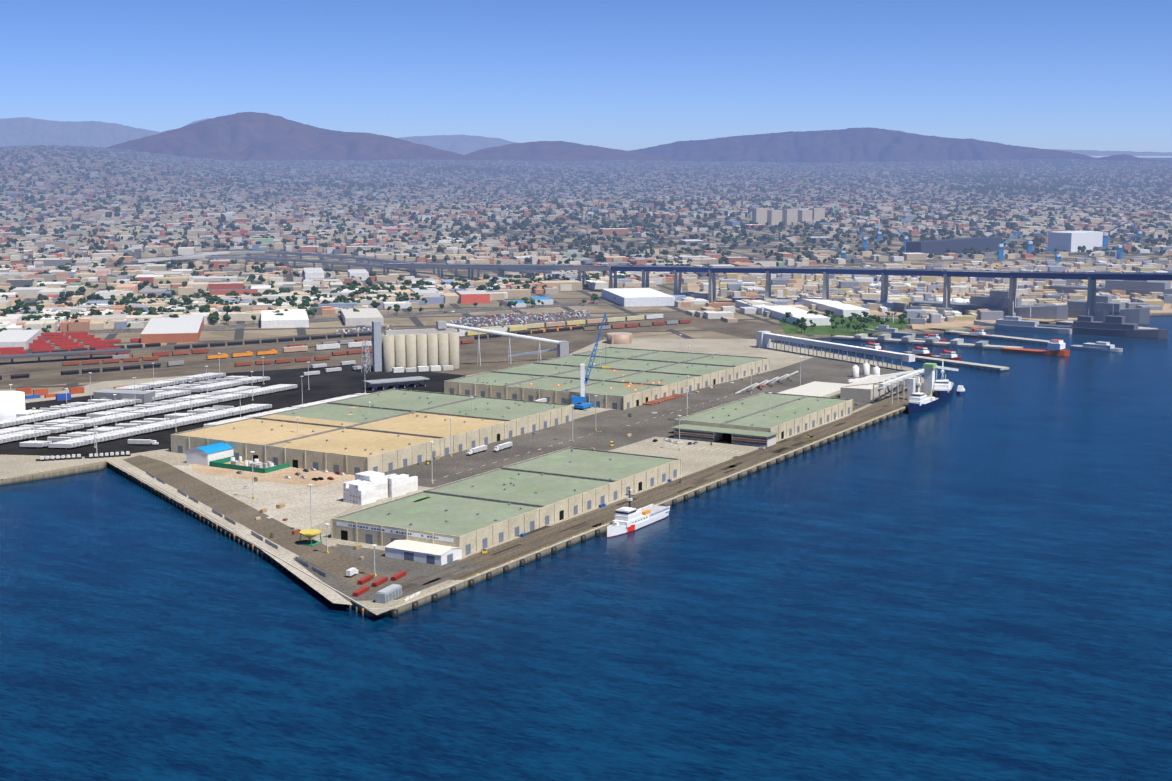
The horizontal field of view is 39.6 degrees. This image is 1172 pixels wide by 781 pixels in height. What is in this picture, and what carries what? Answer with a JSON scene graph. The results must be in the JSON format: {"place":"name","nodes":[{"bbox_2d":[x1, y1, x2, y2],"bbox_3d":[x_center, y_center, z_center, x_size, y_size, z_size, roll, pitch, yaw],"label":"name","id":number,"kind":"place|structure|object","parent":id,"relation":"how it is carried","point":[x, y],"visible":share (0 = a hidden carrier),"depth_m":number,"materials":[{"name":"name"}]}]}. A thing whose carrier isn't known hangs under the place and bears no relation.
{"place":"outdoors","nodes":[
{"label":"outdoors","id":0,"kind":"place"},
{"bbox_2d":[0,117,211,147],"bbox_3d":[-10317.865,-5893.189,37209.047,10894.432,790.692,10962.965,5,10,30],"label":"mountain","id":1,"kind":"structure","parent":0,"point":[20,131],"depth_m":37808.49,"materials":[{"name":"stone"}]},
{"bbox_2d":[0,364,464,456],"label":"parking lot","id":2,"kind":"structure","parent":0,"point":[344,381],"depth_m":1368.12,"materials":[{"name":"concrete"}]},
{"bbox_2d":[0,391,25,419],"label":"building","id":3,"kind":"structure","parent":2,"relation":"on","point":[12,404],"depth_m":1253.81,"materials":[{"name":"white"}]},
{"bbox_2d":[93,389,155,403],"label":"grey shed","id":4,"kind":"structure","parent":2,"relation":"on","point":[145,396],"depth_m":1337.91,"materials":[{"name":"grey metal"}]},
{"bbox_2d":[0,360,369,449],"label":"parked vehicles","id":5,"kind":"object","parent":2,"relation":"on","point":[102,434],"visible":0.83,"depth_m":1270.41,"materials":[{"name":"white metal"}]},
{"bbox_2d":[363,376,429,389],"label":"gate canopy","id":6,"kind":"object","parent":2,"relation":"on","point":[398,380],"visible":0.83,"depth_m":1425.07,"materials":[{"name":"white metal"}]},
{"bbox_2d":[127,465,354,604],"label":"concrete ground","id":7,"kind":"structure","parent":0,"point":[290,509],"depth_m":955.08,"materials":[{"name":"concrete"}]},
{"bbox_2d":[123,455,381,588],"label":"road","id":8,"kind":"structure","parent":0,"point":[169,474],"depth_m":910.93,"materials":[{"name":"grey asphalt"}]},
{"bbox_2d":[299,529,322,545],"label":"yellow hopper","id":9,"kind":"object","parent":8,"relation":"on","point":[310,533],"visible":0.98,"depth_m":855.46,"materials":[{"name":"yellow metal"}]},
{"bbox_2d":[188,460,354,486],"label":"gravel lot","id":10,"kind":"structure","parent":0,"point":[269,476],"depth_m":1037.78,"materials":[{"name":"beige gravel"}]},
{"bbox_2d":[186,442,233,465],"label":"blue roof building","id":11,"kind":"structure","parent":10,"relation":"on","point":[204,455],"depth_m":1076.00,"materials":[{"name":"white paint"}]},
{"bbox_2d":[209,456,288,472],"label":"equipment yard","id":12,"kind":"structure","parent":10,"relation":"on","point":[261,467],"depth_m":1060.86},
{"bbox_2d":[56,301,615,334],"bbox_3d":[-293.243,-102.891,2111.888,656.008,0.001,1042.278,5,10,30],"label":"harbor drive road","id":13,"kind":"structure","parent":0,"point":[338,318],"depth_m":2068.73,"materials":[{"name":"grey asphalt"}]},
{"bbox_2d":[57,296,723,333],"bbox_3d":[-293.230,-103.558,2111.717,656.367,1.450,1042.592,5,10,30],"label":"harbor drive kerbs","id":14,"kind":"structure","parent":13,"relation":"on","point":[408,312],"depth_m":2093.55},
{"bbox_2d":[335,326,393,334],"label":"car","id":15,"kind":"object","parent":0,"point":[382,330],"visible":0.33,"depth_m":1882.64,"materials":[{"name":"metal"}]},
{"bbox_2d":[293,544,485,600],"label":"asphalt pavement","id":16,"kind":"structure","parent":0,"point":[384,569],"depth_m":803.92,"materials":[{"name":"grey asphalt"}]},
{"bbox_2d":[375,584,401,603],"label":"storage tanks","id":17,"kind":"object","parent":16,"relation":"on","point":[387,594],"visible":1,"depth_m":746.57,"materials":[{"name":"white metal"}]},
{"bbox_2d":[353,394,684,596],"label":"chassis stacks","id":18,"kind":"object","parent":16,"relation":"on","point":[376,583],"visible":0.5,"depth_m":782.43,"materials":[{"name":"red metal"}]},
{"bbox_2d":[0,313,781,387],"bbox_3d":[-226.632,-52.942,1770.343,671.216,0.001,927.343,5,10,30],"label":"rail yard ground","id":19,"kind":"structure","parent":0,"point":[492,358],"depth_m":1642.96,"materials":[{"name":"gravel"}]},
{"bbox_2d":[0,314,713,379],"bbox_3d":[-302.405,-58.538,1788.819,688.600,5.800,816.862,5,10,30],"label":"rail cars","id":20,"kind":"object","parent":19,"relation":"on","point":[59,339],"visible":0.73,"depth_m":1717.71,"materials":[{"name":"brown metal"}]},
{"bbox_2d":[335,310,591,333],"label":"parked cars","id":21,"kind":"object","parent":19,"relation":"on","point":[517,318],"visible":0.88,"depth_m":2002.52,"materials":[{"name":"white metal"}]},
{"bbox_2d":[361,321,568,372],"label":"grain silos","id":22,"kind":"object","parent":19,"relation":"on","point":[416,350],"visible":0.9,"depth_m":1537.88,"materials":[{"name":"beige concrete"}]},
{"bbox_2d":[0,338,929,614],"bbox_3d":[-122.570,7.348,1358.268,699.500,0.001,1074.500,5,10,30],"label":"concrete pavement","id":23,"kind":"structure","parent":0,"point":[696,458],"depth_m":1124.98,"materials":[{"name":"concrete"}]},
{"bbox_2d":[16,386,122,400],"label":"shipping containers","id":24,"kind":"object","parent":23,"relation":"on","point":[37,393],"visible":0.81,"depth_m":1377.10,"materials":[{"name":"metal"}]},
{"bbox_2d":[36,451,130,460],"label":"parked trucks","id":25,"kind":"object","parent":23,"relation":"on","point":[90,456],"visible":0.96,"depth_m":1095.29,"materials":[{"name":"white metal"}]},
{"bbox_2d":[171,389,571,474],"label":"warehouse","id":26,"kind":"structure","parent":23,"relation":"on","point":[332,441],"depth_m":1145.52,"materials":[{"name":"concrete"}]},
{"bbox_2d":[343,471,417,504],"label":"container stack","id":27,"kind":"object","parent":23,"relation":"on","point":[366,487],"visible":1,"depth_m":966.23,"materials":[{"name":"white metal"}]},
{"bbox_2d":[9,334,801,575],"bbox_3d":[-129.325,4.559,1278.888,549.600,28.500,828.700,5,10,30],"label":"light poles","id":28,"kind":"object","parent":23,"relation":"on","point":[373,545],"visible":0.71,"depth_m":1198.77,"materials":[{"name":"grey metal"}]},
{"bbox_2d":[385,540,461,564],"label":"white annex","id":29,"kind":"object","parent":23,"relation":"on","point":[424,552],"visible":0.91,"depth_m":821.53,"materials":[{"name":"paint"}]},
{"bbox_2d":[331,447,681,555],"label":"warehouse","id":30,"kind":"structure","parent":23,"relation":"on","point":[460,512],"depth_m":922.21,"materials":[{"name":"metal"}]},
{"bbox_2d":[336,521,453,541],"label":"terminal sign","id":31,"kind":"object","parent":30,"relation":"attached to","point":[413,534],"visible":0.83,"depth_m":846.77,"materials":[{"name":"white metal"}]},
{"bbox_2d":[247,350,838,514],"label":"roof stains","id":32,"kind":"object","parent":30,"relation":"on","point":[422,498],"visible":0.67,"depth_m":1105.45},
{"bbox_2d":[236,398,836,577],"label":"truck trailers","id":33,"kind":"object","parent":23,"relation":"on","point":[351,572],"visible":0.9,"depth_m":1111.94,"materials":[{"name":"metal"}]},
{"bbox_2d":[254,373,858,601],"bbox_3d":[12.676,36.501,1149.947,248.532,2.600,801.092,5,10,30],"label":"parked vehicles","id":34,"kind":"object","parent":23,"relation":"on","point":[297,531],"visible":0.71,"depth_m":942.39,"materials":[{"name":"white metal"}]},
{"bbox_2d":[173,373,955,605],"bbox_3d":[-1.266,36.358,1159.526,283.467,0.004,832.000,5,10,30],"label":"pier markings","id":35,"kind":"object","parent":23,"relation":"on","point":[577,526],"visible":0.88,"depth_m":925.87,"materials":[{"name":"paint"}]},
{"bbox_2d":[571,312,608,410],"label":"harbour crane","id":36,"kind":"object","parent":23,"relation":"on","point":[581,404],"visible":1,"depth_m":1304.44,"materials":[{"name":"metal"}]},
{"bbox_2d":[444,347,769,409],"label":"warehouse","id":37,"kind":"structure","parent":23,"relation":"on","point":[667,369],"depth_m":1421.66,"materials":[{"name":"metal"}]},
{"bbox_2d":[671,424,777,446],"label":"dock","id":38,"kind":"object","parent":23,"relation":"on","point":[735,436],"visible":0.96,"depth_m":1159.17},
{"bbox_2d":[675,392,852,440],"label":"warehouse","id":39,"kind":"structure","parent":23,"relation":"on","point":[754,412],"depth_m":1226.12,"materials":[{"name":"metal"}]},
{"bbox_2d":[735,331,958,404],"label":"conveyor terminal","id":40,"kind":"object","parent":23,"relation":"on","point":[870,387],"visible":0.83,"depth_m":1397.14,"materials":[{"name":"white metal"}]},
{"bbox_2d":[450,313,530,328],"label":"car","id":41,"kind":"object","parent":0,"point":[503,321],"visible":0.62,"depth_m":1982.95,"materials":[{"name":"metal"}]},
{"bbox_2d":[527,311,589,322],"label":"car","id":42,"kind":"object","parent":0,"point":[553,316],"visible":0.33,"depth_m":2043.35,"materials":[{"name":"metal"}]},
{"bbox_2d":[466,141,685,161],"bbox_3d":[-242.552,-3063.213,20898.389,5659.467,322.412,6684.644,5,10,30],"label":"mountain","id":43,"kind":"structure","parent":0,"point":[544,151],"depth_m":21686.82,"materials":[{"name":"stone"}]},
{"bbox_2d":[0,316,1171,780],"bbox_3d":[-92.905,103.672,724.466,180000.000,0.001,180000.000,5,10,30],"label":"water","id":44,"kind":"structure","parent":0,"point":[972,582],"depth_m":712.30,"materials":[{"name":"blue liquid"}]},
{"bbox_2d":[607,488,669,537],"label":"ship","id":45,"kind":"object","parent":44,"relation":"on","point":[628,519],"visible":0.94,"depth_m":903.10},
{"bbox_2d":[865,337,884,349],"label":"tug","id":46,"kind":"object","parent":44,"relation":"on","point":[874,345],"visible":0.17,"depth_m":1710.28,"materials":[{"name":"white metal"}]},
{"bbox_2d":[863,307,915,336],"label":"ship","id":47,"kind":"object","parent":44,"relation":"on","point":[886,328],"visible":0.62,"depth_m":1863.47},
{"bbox_2d":[903,342,933,356],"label":"tug","id":48,"kind":"object","parent":44,"relation":"on","point":[920,351],"visible":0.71,"depth_m":1673.05,"materials":[{"name":"white metal"}]},
{"bbox_2d":[908,377,938,413],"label":"ship","id":49,"kind":"object","parent":44,"relation":"in","point":[918,401],"visible":0.85,"depth_m":1314.27},
{"bbox_2d":[915,333,946,341],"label":"tug","id":50,"kind":"object","parent":44,"relation":"on","point":[928,335],"visible":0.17,"depth_m":1797.27,"materials":[{"name":"white metal"}]},
{"bbox_2d":[933,361,953,401],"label":"ship","id":51,"kind":"object","parent":44,"relation":"on","point":[942,389],"visible":0.9,"depth_m":1384.10},
{"bbox_2d":[930,344,961,360],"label":"tug","id":52,"kind":"object","parent":44,"relation":"on","point":[949,355],"visible":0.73,"depth_m":1641.35,"materials":[{"name":"white metal"}]},
{"bbox_2d":[956,384,964,394],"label":"boat","id":53,"kind":"object","parent":44,"relation":"on","point":[960,390],"visible":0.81,"depth_m":1414.43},
{"bbox_2d":[959,327,991,337],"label":"tug","id":54,"kind":"object","parent":44,"relation":"on","point":[975,333],"visible":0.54,"depth_m":1842.91,"materials":[{"name":"white metal"}]},
{"bbox_2d":[809,320,1157,371],"bbox_3d":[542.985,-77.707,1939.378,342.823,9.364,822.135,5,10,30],"label":"piers","id":55,"kind":"structure","parent":44,"relation":"in","point":[884,337],"depth_m":1770.65,"materials":[{"name":"grey concrete"}]},
{"bbox_2d":[909,285,1067,319],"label":"naval ship","id":56,"kind":"object","parent":44,"relation":"on","point":[997,299],"visible":0.42,"depth_m":2041.60},
{"bbox_2d":[974,301,1071,333],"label":"naval ship","id":57,"kind":"object","parent":44,"relation":"on","point":[1011,323],"visible":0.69,"depth_m":1908.01},
{"bbox_2d":[1001,339,1069,356],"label":"orange supply vessel","id":58,"kind":"object","parent":44,"relation":"on","point":[1058,344],"visible":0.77,"depth_m":1679.36,"materials":[{"name":"orange metal"}]},
{"bbox_2d":[1021,291,1149,323],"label":"waterfront buildings","id":59,"kind":"structure","parent":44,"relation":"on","point":[1104,306],"depth_m":2004.16,"materials":[{"name":"grey concrete"}]},
{"bbox_2d":[1070,341,1122,351],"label":"yacht","id":60,"kind":"object","parent":44,"relation":"on","point":[1102,346],"visible":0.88,"depth_m":1719.48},
{"bbox_2d":[1038,305,1167,338],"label":"naval ship","id":61,"kind":"object","parent":44,"relation":"on","point":[1114,325],"visible":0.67,"depth_m":1856.49},
{"bbox_2d":[1048,270,1171,295],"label":"buildings","id":62,"kind":"structure","parent":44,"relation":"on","point":[1142,287],"depth_m":2305.79,"materials":[{"name":"beige concrete"}]},
{"bbox_2d":[0,104,1171,157],"bbox_3d":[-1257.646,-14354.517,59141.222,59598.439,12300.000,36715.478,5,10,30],"label":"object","id":63,"kind":"structure","parent":0,"point":[1131,127],"depth_m":68098.41,"materials":[{"name":"blue"}]},
{"bbox_2d":[0,158,1171,617],"bbox_3d":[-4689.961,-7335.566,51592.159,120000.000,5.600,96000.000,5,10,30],"label":"ground","id":64,"kind":"structure","parent":0,"point":[574,296],"depth_m":2031.53,"materials":[{"name":"concrete"}]},
{"bbox_2d":[133,251,559,278],"bbox_3d":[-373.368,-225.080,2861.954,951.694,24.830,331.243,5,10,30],"label":"freeway viaduct","id":65,"kind":"object","parent":64,"relation":"on","point":[293,260],"visible":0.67,"depth_m":2988.01,"materials":[{"name":"grey concrete"}]},
{"bbox_2d":[0,214,728,363],"bbox_3d":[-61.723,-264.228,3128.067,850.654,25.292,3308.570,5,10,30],"label":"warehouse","id":66,"kind":"structure","parent":64,"relation":"on","point":[64,354],"depth_m":1606.75,"materials":[{"name":"red metal"}]},
{"bbox_2d":[0,259,906,333],"bbox_3d":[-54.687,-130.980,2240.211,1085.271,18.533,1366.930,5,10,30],"label":"park trees","id":67,"kind":"object","parent":64,"relation":"on","point":[213,299],"visible":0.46,"depth_m":2123.76,"materials":[{"name":"green plant"}]},
{"bbox_2d":[108,339,933,609],"bbox_3d":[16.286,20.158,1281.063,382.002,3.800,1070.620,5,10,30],"label":"quay curb","id":68,"kind":"structure","parent":64,"relation":"on","point":[513,560],"depth_m":886.36,"materials":[{"name":"beige concrete"}]},
{"bbox_2d":[107,407,907,616],"bbox_3d":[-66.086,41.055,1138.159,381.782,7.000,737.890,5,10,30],"label":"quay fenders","id":69,"kind":"object","parent":68,"relation":"on","point":[394,613],"visible":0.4,"depth_m":904.91,"materials":[{"name":"black rubber"}]},
{"bbox_2d":[0,145,1171,323],"bbox_3d":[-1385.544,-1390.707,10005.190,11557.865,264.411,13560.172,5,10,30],"label":"houses","id":70,"kind":"structure","parent":64,"relation":"on","point":[662,205],"depth_m":5351.90,"materials":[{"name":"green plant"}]},
{"bbox_2d":[0,208,1171,348],"bbox_3d":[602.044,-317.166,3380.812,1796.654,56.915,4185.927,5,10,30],"label":"industrial buildings","id":71,"kind":"structure","parent":64,"relation":"on","point":[188,327],"depth_m":2218.31,"materials":[{"name":"white concrete"}]},
{"bbox_2d":[382,263,1171,320],"bbox_3d":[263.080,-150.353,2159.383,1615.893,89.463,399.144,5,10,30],"label":"bridge","id":72,"kind":"structure","parent":64,"relation":"on","point":[948,274],"depth_m":2179.23,"materials":[{"name":"concrete"}]},
{"bbox_2d":[779,316,907,334],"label":"park grass","id":73,"kind":"structure","parent":64,"relation":"on","point":[788,328],"depth_m":1915.06,"materials":[{"name":"green plant"}]},
{"bbox_2d":[607,221,1141,376],"bbox_3d":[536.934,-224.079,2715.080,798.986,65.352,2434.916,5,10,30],"label":"buildings","id":74,"kind":"structure","parent":64,"relation":"on","point":[1067,241],"depth_m":3322.76,"materials":[{"name":"white concrete"}]},
{"bbox_2d":[0,154,1171,257],"bbox_3d":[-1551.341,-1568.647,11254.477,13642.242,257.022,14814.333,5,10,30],"label":"terrain hills","id":75,"kind":"structure","parent":0,"point":[896,245],"depth_m":3918.35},
{"bbox_2d":[106,112,485,160],"bbox_3d":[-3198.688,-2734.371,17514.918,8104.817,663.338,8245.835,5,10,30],"label":"mountain","id":76,"kind":"structure","parent":75,"relation":"on","point":[248,136],"depth_m":18463.70,"materials":[{"name":"stone"}]},
{"bbox_2d":[0,145,1171,332],"bbox_3d":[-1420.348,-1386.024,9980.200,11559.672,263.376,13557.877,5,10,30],"label":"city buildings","id":77,"kind":"structure","parent":75,"relation":"on","point":[20,276],"depth_m":4747.59,"materials":[{"name":"beige concrete"}]},
{"bbox_2d":[0,0,1171,106],"label":"sky","id":78,"kind":"structure","parent":0,"point":[428,53],"materials":[{"name":"blue"}]},
{"bbox_2d":[384,357,907,487],"bbox_3d":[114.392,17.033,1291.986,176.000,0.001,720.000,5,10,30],"label":"paved road","id":79,"kind":"structure","parent":0,"point":[611,425],"depth_m":1223.45,"materials":[{"name":"grey asphalt"}]},
{"bbox_2d":[449,383,929,579],"bbox_3d":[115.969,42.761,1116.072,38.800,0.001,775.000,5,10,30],"label":"apron road","id":80,"kind":"structure","parent":0,"point":[552,538],"depth_m":983.12,"materials":[{"name":"grey concrete"}]},
{"bbox_2d":[398,134,1171,155],"bbox_3d":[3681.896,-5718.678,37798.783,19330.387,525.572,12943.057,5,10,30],"label":"mountain","id":81,"kind":"structure","parent":0,"point":[462,144],"depth_m":39159.92,"materials":[{"name":"stone"}]},
{"bbox_2d":[630,127,1168,162],"bbox_3d":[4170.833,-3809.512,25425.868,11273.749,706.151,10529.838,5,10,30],"label":"mountain","id":82,"kind":"structure","parent":0,"point":[867,144],"depth_m":27091.06,"materials":[{"name":"stone"}]},
{"bbox_2d":[687,260,1171,328],"bbox_3d":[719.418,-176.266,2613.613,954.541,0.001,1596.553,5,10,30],"label":"shipyard ground","id":83,"kind":"structure","parent":0,"point":[798,285],"depth_m":2393.59,"materials":[{"name":"beige concrete"}]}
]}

